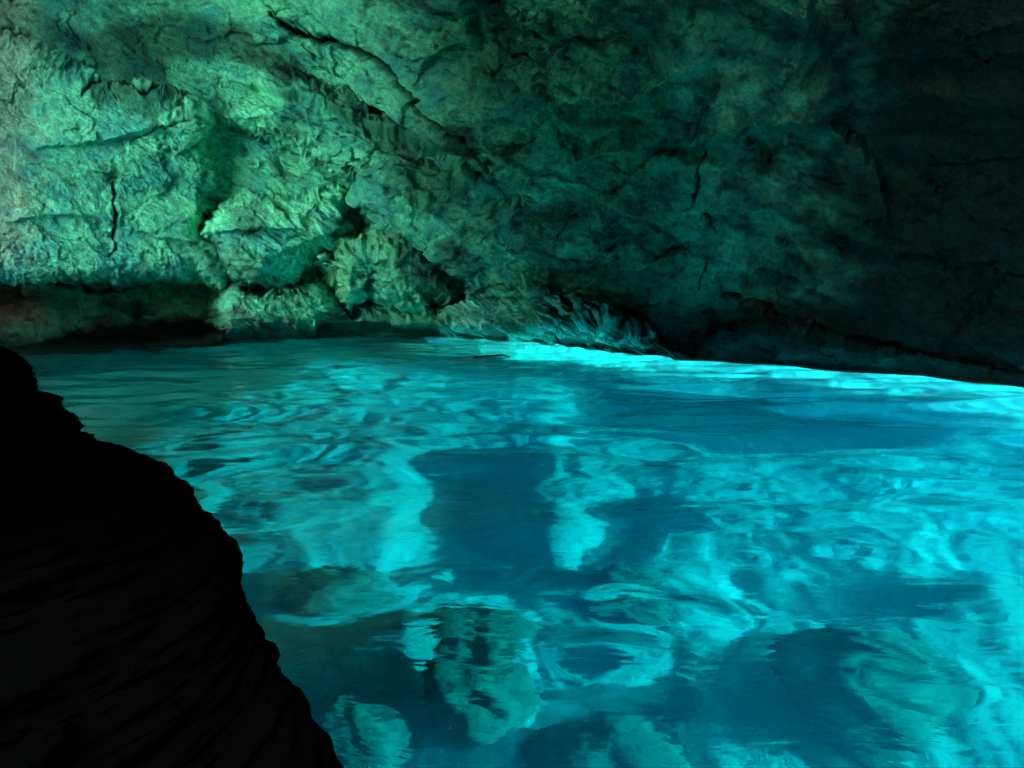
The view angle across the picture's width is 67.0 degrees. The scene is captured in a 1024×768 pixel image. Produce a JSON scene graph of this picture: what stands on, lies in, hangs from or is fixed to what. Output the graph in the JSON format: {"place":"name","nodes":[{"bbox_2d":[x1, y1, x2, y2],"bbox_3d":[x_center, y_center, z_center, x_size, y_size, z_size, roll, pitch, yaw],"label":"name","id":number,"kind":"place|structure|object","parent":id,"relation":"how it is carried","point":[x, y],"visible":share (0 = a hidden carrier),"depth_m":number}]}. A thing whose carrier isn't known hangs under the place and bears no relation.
{"place":"outdoors","nodes":[
{"label":"outdoors","id":0,"kind":"place"},
{"bbox_2d":[0,0,1023,374],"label":"cave wall","id":1,"kind":"structure","parent":0,"point":[684,178],"depth_m":8.90},
{"bbox_2d":[0,15,230,289],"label":"rock overhang","id":2,"kind":"object","parent":1,"relation":"attached to","point":[115,183],"visible":0.99,"depth_m":10.93},
{"bbox_2d":[694,308,1023,386],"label":"rock shelf","id":3,"kind":"object","parent":1,"relation":"attached to","point":[760,337],"visible":0.9,"depth_m":8.52},
{"bbox_2d":[12,334,1023,767],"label":"water","id":4,"kind":"structure","parent":0,"point":[524,554],"depth_m":3.12},
{"bbox_2d":[0,346,343,767],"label":"foreground rock","id":5,"kind":"object","parent":4,"relation":"on","point":[132,633],"visible":1,"depth_m":1.66},
{"bbox_2d":[473,354,509,356],"bbox_3d":[-0.275,-0.380,10.508,0.503,0.045,0.044,0,8,3],"label":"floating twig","id":6,"kind":"object","parent":4,"relation":"on","point":[492,355],"visible":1,"depth_m":10.50},
{"bbox_2d":[437,273,683,360],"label":"wet ridge","id":7,"kind":"structure","parent":4,"relation":"in","point":[528,311],"depth_m":11.25},
{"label":"wall foot","id":8,"kind":"object","parent":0,"visible":0},
{"bbox_2d":[201,279,450,344],"bbox_3d":[-3.326,-1.166,13.360,4.632,1.278,2.517,0,8,0],"label":"rock rubble","id":9,"kind":"object","parent":8,"relation":"on","point":[312,308],"visible":0.76,"depth_m":13.08},
{"bbox_2d":[312,231,464,315],"bbox_3d":[-2.221,-1.877,13.200,2.790,1.506,1.609,2,8,12],"label":"rock buttress","id":10,"kind":"object","parent":9,"relation":"on","point":[399,272],"visible":0.97,"depth_m":12.71}
]}

